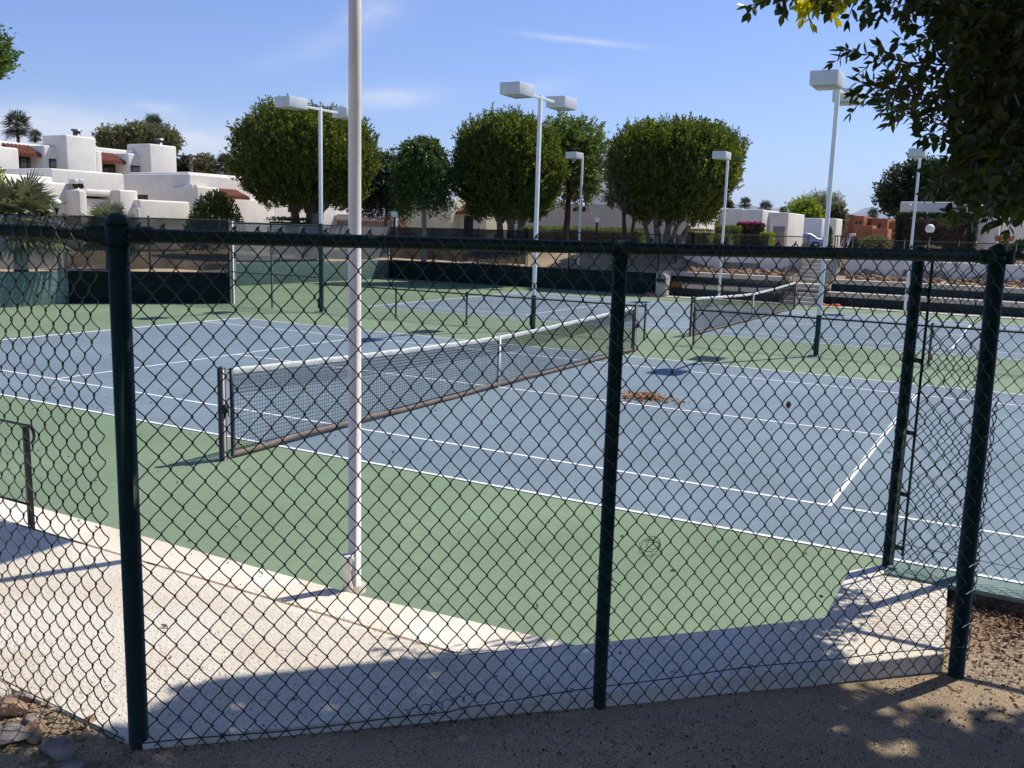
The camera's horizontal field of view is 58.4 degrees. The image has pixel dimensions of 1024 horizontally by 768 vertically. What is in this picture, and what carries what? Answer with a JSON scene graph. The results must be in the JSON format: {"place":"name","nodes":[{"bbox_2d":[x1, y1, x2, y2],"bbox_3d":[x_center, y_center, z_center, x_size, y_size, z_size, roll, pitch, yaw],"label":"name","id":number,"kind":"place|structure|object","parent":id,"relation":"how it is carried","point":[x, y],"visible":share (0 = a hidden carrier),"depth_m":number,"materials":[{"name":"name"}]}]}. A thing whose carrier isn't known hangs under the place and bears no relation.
{"place":"outdoors","nodes":[
{"label":"outdoors","id":0,"kind":"place"},
{"bbox_2d":[0,498,572,654],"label":"concrete curb","id":1,"kind":"structure","parent":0,"point":[173,558],"depth_m":5.38,"materials":[{"name":"concrete"}]},
{"bbox_2d":[0,419,35,529],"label":"handrail","id":2,"kind":"object","parent":1,"relation":"on","point":[28,474],"visible":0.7,"depth_m":5.22,"materials":[{"name":"black metal"}]},
{"bbox_2d":[348,0,365,594],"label":"floodlight pole","id":3,"kind":"object","parent":1,"relation":"on","point":[354,129],"visible":0.74,"depth_m":5.20,"materials":[{"name":"white metal"}]},
{"bbox_2d":[341,553,353,591],"bbox_3d":[-0.977,1.127,5.455,0.072,0.227,0.062,2,10,0],"label":"outlet pedestal","id":4,"kind":"object","parent":3,"relation":"attached to","point":[347,568],"visible":0.89,"depth_m":5.44,"materials":[{"name":"beige paint"}]},
{"bbox_2d":[0,520,946,748],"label":"pavement","id":5,"kind":"structure","parent":0,"point":[208,617],"depth_m":3.83,"materials":[{"name":"concrete"}]},
{"bbox_2d":[0,213,123,740],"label":"chain link fence","id":6,"kind":"object","parent":5,"relation":"on","point":[92,233],"visible":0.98,"depth_m":3.13,"materials":[{"name":"black metal"}]},
{"bbox_2d":[1,540,935,738],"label":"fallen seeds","id":7,"kind":"object","parent":5,"relation":"on","point":[326,674],"visible":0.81,"depth_m":3.65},
{"bbox_2d":[0,0,982,214],"label":"sky","id":8,"kind":"structure","parent":0,"point":[199,65],"materials":[{"name":"blue"}]},
{"bbox_2d":[0,246,1023,767],"bbox_3d":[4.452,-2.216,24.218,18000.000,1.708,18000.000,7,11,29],"label":"ground","id":9,"kind":"structure","parent":0,"point":[448,740],"depth_m":3.41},
{"bbox_2d":[0,24,25,79],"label":"ficus tree","id":10,"kind":"object","parent":9,"relation":"on","point":[6,62],"visible":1,"depth_m":20.07,"materials":[{"name":"green plant"}]},
{"bbox_2d":[0,697,28,716],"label":"stone","id":11,"kind":"object","parent":9,"relation":"on","point":[10,706],"visible":0.98,"depth_m":3.29,"materials":[{"name":"brown stone"}]},
{"bbox_2d":[0,722,31,745],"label":"stone","id":12,"kind":"object","parent":9,"relation":"on","point":[11,732],"visible":1,"depth_m":3.13,"materials":[{"name":"grey stone"}]},
{"bbox_2d":[0,108,38,142],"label":"fan palm","id":13,"kind":"object","parent":9,"relation":"on","point":[23,121],"visible":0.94,"depth_m":102.29,"materials":[{"name":"green plant"}]},
{"bbox_2d":[11,691,33,702],"bbox_3d":[-1.826,1.172,3.407,0.088,0.050,0.052,0,5,-22],"label":"stone","id":14,"kind":"object","parent":9,"relation":"on","point":[25,697],"visible":0.65,"depth_m":3.39,"materials":[{"name":"grey stone"}]},
{"bbox_2d":[24,721,44,743],"bbox_3d":[-1.662,1.205,3.173,0.072,0.061,0.132,-1,10,-18],"label":"stone","id":15,"kind":"object","parent":9,"relation":"on","point":[35,729],"visible":0.94,"depth_m":3.16,"materials":[{"name":"brown stone"}]},
{"bbox_2d":[0,167,75,271],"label":"fan palm","id":16,"kind":"object","parent":9,"relation":"on","point":[19,195],"visible":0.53,"depth_m":28.14,"materials":[{"name":"green plant"}]},
{"bbox_2d":[39,737,74,761],"bbox_3d":[-1.536,1.231,3.092,0.156,0.063,0.092,3,20,18],"label":"stone","id":17,"kind":"object","parent":9,"relation":"on","point":[62,749],"visible":0.98,"depth_m":3.06,"materials":[{"name":"grey stone"}]},
{"bbox_2d":[52,760,84,767],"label":"stone","id":18,"kind":"object","parent":9,"relation":"on","point":[74,764],"visible":1,"depth_m":3.00,"materials":[{"name":"grey stone"}]},
{"bbox_2d":[0,694,146,767],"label":"fallen leaves","id":19,"kind":"object","parent":9,"relation":"on","point":[12,746],"visible":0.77,"depth_m":3.10,"materials":[{"name":"plant"}]},
{"bbox_2d":[0,129,176,174],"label":"white house","id":20,"kind":"structure","parent":9,"relation":"on","point":[76,150],"depth_m":54.93,"materials":[{"name":"paint"}]},
{"bbox_2d":[78,198,137,269],"bbox_3d":[-14.310,-5.301,32.655,2.588,2.727,2.728,7,11,29],"label":"fan palm","id":21,"kind":"object","parent":9,"relation":"on","point":[103,211],"visible":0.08,"depth_m":32.35,"materials":[{"name":"green plant"}]},
{"bbox_2d":[90,122,134,149],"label":"desert tree","id":22,"kind":"object","parent":9,"relation":"on","point":[107,137],"visible":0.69,"depth_m":92.71,"materials":[{"name":"green plant"}]},
{"bbox_2d":[0,168,260,218],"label":"white house","id":23,"kind":"structure","parent":9,"relation":"on","point":[143,195],"depth_m":47.62,"materials":[{"name":"paint"}]},
{"bbox_2d":[114,118,155,144],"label":"desert tree","id":24,"kind":"object","parent":9,"relation":"on","point":[138,132],"visible":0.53,"depth_m":93.18,"materials":[{"name":"green plant"}]},
{"bbox_2d":[143,112,163,126],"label":"fan palm","id":25,"kind":"object","parent":9,"relation":"on","point":[155,119],"visible":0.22,"depth_m":112.36,"materials":[{"name":"green plant"}]},
{"bbox_2d":[142,121,187,154],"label":"desert tree","id":26,"kind":"object","parent":9,"relation":"on","point":[168,135],"visible":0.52,"depth_m":94.55,"materials":[{"name":"green plant"}]},
{"bbox_2d":[176,157,193,171],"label":"tree","id":27,"kind":"object","parent":9,"relation":"on","point":[180,167],"visible":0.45,"depth_m":102.39,"materials":[{"name":"plant"}]},
{"bbox_2d":[176,152,205,171],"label":"utility pole","id":28,"kind":"object","parent":9,"relation":"on","point":[190,162],"visible":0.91,"depth_m":90.20,"materials":[{"name":"brown wood"}]},
{"bbox_2d":[130,172,273,222],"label":"white house","id":29,"kind":"structure","parent":9,"relation":"on","point":[251,210],"depth_m":53.32,"materials":[{"name":"paint"}]},
{"bbox_2d":[187,152,221,174],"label":"tree","id":30,"kind":"object","parent":9,"relation":"on","point":[209,165],"visible":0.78,"depth_m":101.20,"materials":[{"name":"green plant"}]},
{"bbox_2d":[186,188,244,225],"bbox_3d":[-15.025,-8.245,46.416,2.817,3.310,3.917,7,11,29],"label":"shrub","id":31,"kind":"object","parent":9,"relation":"on","point":[215,207],"visible":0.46,"depth_m":45.87,"materials":[{"name":"green plant"}]},
{"bbox_2d":[264,216,310,223],"bbox_3d":[-11.210,-7.565,46.911,1.481,2.066,2.968,7,11,29],"label":"hedge","id":32,"kind":"object","parent":9,"relation":"on","point":[285,218],"visible":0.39,"depth_m":46.08,"materials":[{"name":"green plant"}]},
{"bbox_2d":[220,93,387,259],"bbox_3d":[-10.307,-10.458,46.737,7.864,8.107,7.181,7,11,29],"label":"ficus tree","id":33,"kind":"object","parent":9,"relation":"on","point":[276,155],"visible":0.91,"depth_m":44.57,"materials":[{"name":"green plant"}]},
{"bbox_2d":[274,197,362,224],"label":"building","id":34,"kind":"structure","parent":9,"relation":"on","point":[328,216],"depth_m":65.00,"materials":[{"name":"white paint"}]},
{"bbox_2d":[334,215,392,221],"bbox_3d":[-10.682,-11.721,64.772,5.615,0.354,0.120,7,11,29],"label":"wall coping","id":35,"kind":"object","parent":34,"relation":"attached to","point":[340,217],"depth_m":64.64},
{"bbox_2d":[337,214,395,231],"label":"garden wall","id":36,"kind":"structure","parent":9,"relation":"on","point":[364,223],"depth_m":64.78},
{"bbox_2d":[361,150,421,226],"bbox_3d":[-7.280,-10.373,52.459,4.810,5.984,5.437,7,11,29],"label":"weeping tree","id":37,"kind":"object","parent":9,"relation":"on","point":[377,199],"visible":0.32,"depth_m":51.21,"materials":[{"name":"green plant"}]},
{"bbox_2d":[380,134,462,261],"bbox_3d":[-4.372,-9.089,44.802,4.112,6.163,4.264,7,11,29],"label":"weeping tree","id":38,"kind":"object","parent":9,"relation":"on","point":[425,172],"visible":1,"depth_m":43.94,"materials":[{"name":"green plant"}]},
{"bbox_2d":[398,198,506,229],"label":"yellow house","id":39,"kind":"structure","parent":9,"relation":"on","point":[457,219],"depth_m":69.00,"materials":[{"name":"beige paint"}]},
{"bbox_2d":[447,101,572,229],"bbox_3d":[-0.123,-10.308,46.041,6.494,7.570,5.696,7,11,29],"label":"ficus tree","id":40,"kind":"object","parent":9,"relation":"on","point":[495,158],"visible":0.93,"depth_m":44.35,"materials":[{"name":"green plant"}]},
{"bbox_2d":[0,278,1023,644],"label":"court surround","id":41,"kind":"object","parent":9,"relation":"on","point":[170,456],"depth_m":8.91,"materials":[{"name":"green paint"}]},
{"bbox_2d":[0,271,68,307],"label":"block wall","id":42,"kind":"structure","parent":41,"relation":"on","point":[51,287],"depth_m":28.53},
{"bbox_2d":[0,213,65,269],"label":"windscreen fence","id":43,"kind":"object","parent":42,"relation":"on","point":[50,259],"visible":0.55,"depth_m":28.39,"materials":[{"name":"fabric"}]},
{"bbox_2d":[67,271,229,303],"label":"windscreens","id":44,"kind":"structure","parent":41,"relation":"on","point":[175,282],"depth_m":30.45,"materials":[{"name":"black fabric"}]},
{"bbox_2d":[63,213,228,276],"bbox_3d":[-11.972,-4.456,30.242,5.094,2.186,0.093,-2,10,-19],"label":"windscreen fence","id":45,"kind":"object","parent":44,"relation":"on","point":[175,255],"visible":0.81,"depth_m":30.30,"materials":[{"name":"black fabric"}]},
{"bbox_2d":[228,222,318,310],"bbox_3d":[-7.765,-3.857,29.902,4.083,2.760,0.065,7,11,29],"label":"divider fence","id":46,"kind":"object","parent":41,"relation":"on","point":[271,264],"visible":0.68,"depth_m":29.98,"materials":[{"name":"black metal"}]},
{"bbox_2d":[236,260,388,285],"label":"block wall","id":47,"kind":"structure","parent":41,"relation":"on","point":[369,269],"depth_m":43.92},
{"bbox_2d":[234,220,388,262],"bbox_3d":[-9.352,-6.735,44.621,0.093,2.176,11.068,7,11,29],"label":"windscreen fence","id":48,"kind":"object","parent":47,"relation":"on","point":[336,253],"visible":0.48,"depth_m":43.73,"materials":[{"name":"fabric"}]},
{"bbox_2d":[274,96,361,312],"bbox_3d":[-5.978,-5.446,28.645,0.580,6.410,3.360,7,11,29],"label":"floodlight pole","id":49,"kind":"object","parent":41,"relation":"on","point":[292,103],"visible":0.88,"depth_m":28.40,"materials":[{"name":"white metal"}]},
{"bbox_2d":[322,283,646,340],"bbox_3d":[-1.260,-2.187,26.451,10.913,0.983,0.064,7,11,29],"label":"divider fence","id":50,"kind":"object","parent":41,"relation":"on","point":[492,295],"visible":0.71,"depth_m":26.34,"materials":[{"name":"black metal"}]},
{"bbox_2d":[0,292,1023,583],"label":"court markings","id":51,"kind":"object","parent":41,"relation":"on","point":[844,486],"visible":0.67,"depth_m":12.02,"materials":[{"name":"white paint"}]},
{"bbox_2d":[389,260,656,293],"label":"windscreens","id":52,"kind":"structure","parent":41,"relation":"on","point":[432,272],"depth_m":45.77,"materials":[{"name":"black fabric"}]},
{"bbox_2d":[390,225,526,265],"bbox_3d":[-2.943,-7.007,47.360,8.372,2.176,0.091,7,11,29],"label":"windscreen fence","id":53,"kind":"object","parent":52,"relation":"on","point":[487,257],"visible":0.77,"depth_m":47.04,"materials":[{"name":"black fabric"}]},
{"bbox_2d":[500,81,576,329],"bbox_3d":[0.675,-4.679,25.113,0.580,6.450,3.360,7,11,29],"label":"floodlight pole","id":54,"kind":"object","parent":41,"relation":"on","point":[517,89],"visible":0.89,"depth_m":24.94,"materials":[{"name":"white metal"}]},
{"bbox_2d":[374,293,1023,359],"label":"tennis court","id":55,"kind":"object","parent":41,"relation":"on","point":[657,309],"visible":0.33,"depth_m":30.11,"materials":[{"name":"blue paint"}]},
{"bbox_2d":[689,281,798,336],"bbox_3d":[8.099,-2.684,30.660,0.167,1.110,12.842,7,11,29],"label":"tennis net","id":56,"kind":"object","parent":55,"relation":"on","point":[705,304],"visible":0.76,"depth_m":29.39,"materials":[{"name":"black fabric"}]},
{"bbox_2d":[807,69,863,356],"bbox_3d":[7.328,-3.760,21.303,0.580,6.280,3.360,7,11,29],"label":"floodlight pole","id":57,"kind":"object","parent":41,"relation":"on","point":[830,79],"visible":0.8,"depth_m":21.05,"materials":[{"name":"white metal"}]},
{"bbox_2d":[692,307,1023,372],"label":"divider fence","id":58,"kind":"object","parent":41,"relation":"on","point":[932,325],"visible":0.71,"depth_m":21.43,"materials":[{"name":"black metal"}]},
{"bbox_2d":[826,279,1023,316],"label":"seating terrace","id":59,"kind":"structure","parent":41,"relation":"on","point":[850,289],"depth_m":37.23,"materials":[{"name":"green paint"}]},
{"bbox_2d":[884,561,1023,615],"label":"retaining kerb","id":60,"kind":"structure","parent":41,"relation":"on","point":[997,595],"depth_m":4.76,"materials":[{"name":"concrete"}]},
{"bbox_2d":[882,246,1023,584],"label":"chain link fence","id":61,"kind":"object","parent":60,"relation":"on","point":[908,357],"visible":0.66,"depth_m":4.81,"materials":[{"name":"black metal"}]},
{"bbox_2d":[0,318,1023,581],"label":"tennis court","id":62,"kind":"object","parent":9,"relation":"on","point":[166,350],"visible":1,"depth_m":13.26,"materials":[{"name":"blue paint"}]},
{"bbox_2d":[217,305,639,460],"bbox_3d":[-0.197,-0.482,16.084,0.167,1.110,12.842,7,11,29],"label":"tennis net","id":63,"kind":"object","parent":62,"relation":"on","point":[224,410],"visible":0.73,"depth_m":13.52,"materials":[{"name":"black fabric"}]},
{"bbox_2d":[590,390,714,410],"bbox_3d":[2.308,0.200,15.472,1.329,0.192,1.929,-7,13,-43],"label":"leaf pile","id":64,"kind":"object","parent":62,"relation":"on","point":[645,395],"visible":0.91,"depth_m":15.41,"materials":[{"name":"brown plant"}]},
{"bbox_2d":[0,575,1023,767],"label":"pebbles","id":65,"kind":"object","parent":9,"relation":"on","point":[549,726],"visible":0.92,"depth_m":3.38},
{"bbox_2d":[28,584,1023,767],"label":"fallen seeds","id":66,"kind":"object","parent":9,"relation":"on","point":[699,721],"visible":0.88,"depth_m":3.39,"materials":[{"name":"brown plant"}]},
{"bbox_2d":[516,225,562,239],"bbox_3d":[1.903,-9.283,57.676,3.432,1.428,1.285,7,11,29],"label":"hedge","id":67,"kind":"object","parent":9,"relation":"on","point":[546,228],"visible":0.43,"depth_m":57.02,"materials":[{"name":"green plant"}]},
{"bbox_2d":[104,212,1015,749],"bbox_3d":[0.357,0.412,3.424,3.415,1.966,0.093,-1,10,-14],"label":"chain link fence","id":68,"kind":"object","parent":9,"relation":"on","point":[122,234],"visible":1,"depth_m":3.31,"materials":[{"name":"black metal"}]},
{"bbox_2d":[565,152,583,265],"bbox_3d":[3.078,-8.371,44.518,0.580,5.550,1.480,7,11,29],"label":"floodlight pole","id":69,"kind":"object","parent":9,"relation":"on","point":[574,155],"visible":0.84,"depth_m":44.68,"materials":[{"name":"white metal"}]},
{"bbox_2d":[544,111,611,239],"bbox_3d":[3.179,-11.496,51.782,5.008,8.031,5.045,7,11,29],"label":"shade tree","id":70,"kind":"object","parent":9,"relation":"on","point":[575,136],"visible":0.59,"depth_m":50.67,"materials":[{"name":"green plant"}]},
{"bbox_2d":[526,229,660,271],"bbox_3d":[3.748,-6.196,43.688,6.922,2.176,0.068,7,11,29],"label":"chain link fence","id":71,"kind":"object","parent":9,"relation":"on","point":[612,233],"visible":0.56,"depth_m":43.73,"materials":[{"name":"black metal"}]},
{"bbox_2d":[561,226,650,242],"bbox_3d":[5.658,-8.865,55.830,5.593,1.487,1.277,7,11,29],"label":"hedge","id":72,"kind":"object","parent":9,"relation":"on","point":[617,230],"visible":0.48,"depth_m":55.36,"materials":[{"name":"green plant"}]},
{"bbox_2d":[514,174,714,243],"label":"white house","id":73,"kind":"structure","parent":9,"relation":"on","point":[606,215],"depth_m":64.96,"materials":[{"name":"grey paint"}]},
{"bbox_2d":[599,150,638,256],"bbox_3d":[5.302,-8.784,44.818,2.081,5.155,2.388,7,11,29],"label":"shade tree","id":74,"kind":"object","parent":9,"relation":"on","point":[611,198],"visible":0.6,"depth_m":44.48,"materials":[{"name":"green plant"}]},
{"bbox_2d":[599,111,752,242],"bbox_3d":[7.967,-9.780,45.412,7.370,7.159,6.635,7,11,29],"label":"ficus tree","id":75,"kind":"object","parent":9,"relation":"on","point":[679,170],"visible":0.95,"depth_m":43.32,"materials":[{"name":"green plant"}]},
{"bbox_2d":[659,234,692,264],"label":"chain link fence","id":76,"kind":"object","parent":9,"relation":"on","point":[676,239],"visible":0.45,"depth_m":43.88,"materials":[{"name":"black metal"}]},
{"bbox_2d":[684,228,713,243],"bbox_3d":[10.855,-8.333,53.301,1.633,1.504,1.251,7,11,29],"label":"hedge","id":77,"kind":"object","parent":9,"relation":"on","point":[701,231],"visible":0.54,"depth_m":52.85,"materials":[{"name":"green plant"}]},
{"bbox_2d":[714,224,743,244],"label":"hedge","id":78,"kind":"object","parent":9,"relation":"on","point":[735,229],"visible":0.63,"depth_m":69.92,"materials":[{"name":"green plant"}]},
{"bbox_2d":[673,265,793,276],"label":"stones","id":79,"kind":"object","parent":9,"relation":"on","point":[697,268],"visible":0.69,"depth_m":42.52,"materials":[{"name":"stone"}]},
{"bbox_2d":[683,256,802,269],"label":"garden wall","id":80,"kind":"structure","parent":9,"relation":"on","point":[765,263],"depth_m":43.29,"materials":[{"name":"white paint"}]},
{"bbox_2d":[736,221,765,244],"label":"hedge","id":81,"kind":"object","parent":9,"relation":"on","point":[753,228],"visible":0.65,"depth_m":70.15,"materials":[{"name":"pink plant"}]},
{"bbox_2d":[692,232,809,246],"bbox_3d":[11.529,-6.603,44.594,5.722,1.426,0.068,7,11,29],"label":"chain link fence","id":82,"kind":"object","parent":9,"relation":"on","point":[761,235],"visible":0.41,"depth_m":44.48,"materials":[{"name":"black metal"}]},
{"bbox_2d":[715,208,804,246],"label":"white house","id":83,"kind":"structure","parent":9,"relation":"on","point":[784,224],"depth_m":76.23,"materials":[{"name":"paint"}]},
{"bbox_2d":[773,226,784,245],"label":"garage door","id":84,"kind":"structure","parent":83,"relation":"in","point":[779,230],"depth_m":74.37,"materials":[{"name":"white paint"}]},
{"bbox_2d":[759,231,775,245],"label":"hedge","id":85,"kind":"object","parent":9,"relation":"on","point":[765,240],"visible":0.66,"depth_m":69.22,"materials":[{"name":"green plant"}]},
{"bbox_2d":[783,194,825,218],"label":"shade tree","id":86,"kind":"object","parent":9,"relation":"on","point":[810,208],"visible":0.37,"depth_m":96.63,"materials":[{"name":"green plant"}]},
{"bbox_2d":[802,233,822,246],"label":"parked car","id":87,"kind":"object","parent":9,"relation":"on","point":[818,242],"visible":0.18,"depth_m":86.12,"materials":[{"name":"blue metal"}]},
{"bbox_2d":[802,218,824,246],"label":"white house","id":88,"kind":"structure","parent":9,"relation":"on","point":[814,226],"depth_m":88.35,"materials":[{"name":"paint"}]},
{"bbox_2d":[801,187,847,214],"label":"desert tree","id":89,"kind":"object","parent":9,"relation":"on","point":[822,199],"visible":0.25,"depth_m":108.64,"materials":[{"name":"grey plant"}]},
{"bbox_2d":[829,218,842,246],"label":"white house","id":90,"kind":"structure","parent":9,"relation":"on","point":[835,224],"depth_m":80.07,"materials":[{"name":"paint"}]},
{"bbox_2d":[824,199,849,232],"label":"tree","id":91,"kind":"object","parent":9,"relation":"on","point":[837,211],"visible":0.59,"depth_m":97.02,"materials":[{"name":"green plant"}]},
{"bbox_2d":[841,215,895,245],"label":"adobe house","id":92,"kind":"structure","parent":9,"relation":"on","point":[861,226],"depth_m":128.97,"materials":[{"name":"brown paint"}]},
{"bbox_2d":[860,234,893,248],"bbox_3d":[25.533,-9.802,64.471,3.126,1.524,2.148,7,11,29],"label":"shrub","id":93,"kind":"object","parent":9,"relation":"on","point":[879,237],"visible":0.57,"depth_m":64.02,"materials":[{"name":"green plant"}]},
{"bbox_2d":[736,0,1023,241],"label":"overhanging ficus","id":94,"kind":"object","parent":9,"relation":"on","point":[979,44],"visible":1,"depth_m":4.02,"materials":[{"name":"green plant"}]},
{"bbox_2d":[870,152,966,222],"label":"shade tree","id":95,"kind":"object","parent":9,"relation":"on","point":[890,196],"visible":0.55,"depth_m":68.90,"materials":[{"name":"green plant"}]},
{"bbox_2d":[844,260,1023,280],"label":"garden wall","id":96,"kind":"structure","parent":9,"relation":"on","point":[885,267],"depth_m":39.54,"materials":[{"name":"white paint"}]},
{"bbox_2d":[845,272,1023,287],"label":"stones","id":97,"kind":"object","parent":9,"relation":"on","point":[958,281],"visible":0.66,"depth_m":38.69,"materials":[{"name":"brown stone"}]},
{"bbox_2d":[892,211,979,249],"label":"ivy wall","id":98,"kind":"structure","parent":9,"relation":"on","point":[923,220],"depth_m":53.56,"materials":[{"name":"green plant"}]},
{"bbox_2d":[851,238,1023,264],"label":"chain link fence","id":99,"kind":"object","parent":9,"relation":"on","point":[959,242],"visible":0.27,"depth_m":40.47,"materials":[{"name":"black metal"}]},
{"bbox_2d":[900,202,1023,260],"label":"white house","id":100,"kind":"structure","parent":9,"relation":"on","point":[930,207],"depth_m":54.59,"materials":[{"name":"paint"}]},
{"bbox_2d":[925,602,1023,736],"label":"fallen leaves","id":101,"kind":"object","parent":9,"relation":"on","point":[983,620],"visible":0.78,"depth_m":4.33,"materials":[{"name":"brown plant"}]},
{"bbox_2d":[373,204,894,226],"bbox_3d":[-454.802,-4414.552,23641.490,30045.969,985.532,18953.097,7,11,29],"label":"hills","id":102,"kind":"structure","parent":0,"point":[862,212],"depth_m":24937.01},
{"bbox_2d":[669,271,791,301],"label":"seating terrace","id":103,"kind":"structure","parent":0,"point":[694,290],"depth_m":41.09,"materials":[{"name":"green paint"}]},
{"bbox_2d":[648,295,1023,319],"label":"apron path","id":104,"kind":"structure","parent":0,"point":[898,310],"depth_m":36.99,"materials":[{"name":"concrete"}]},
{"bbox_2d":[655,273,669,295],"bbox_3d":[6.777,-4.476,41.219,0.500,1.016,0.512,7,11,29],"label":"litter bin","id":105,"kind":"object","parent":104,"relation":"on","point":[661,287],"visible":0.76,"depth_m":41.03,"materials":[{"name":"plastic"}]},
{"bbox_2d":[712,151,730,298],"bbox_3d":[8.903,-6.718,39.305,0.580,6.250,1.480,7,11,29],"label":"floodlight pole","id":106,"kind":"object","parent":104,"relation":"on","point":[721,155],"visible":0.91,"depth_m":39.47,"materials":[{"name":"white metal"}]},
{"bbox_2d":[780,237,847,305],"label":"staircase","id":107,"kind":"structure","parent":104,"relation":"on","point":[808,298],"depth_m":40.01,"materials":[{"name":"concrete"}]},
{"bbox_2d":[904,148,926,310],"bbox_3d":[15.548,-5.919,35.702,0.580,6.250,1.480,7,11,29],"label":"floodlight pole","id":108,"kind":"object","parent":104,"relation":"on","point":[918,153],"visible":0.84,"depth_m":35.91,"materials":[{"name":"white metal"}]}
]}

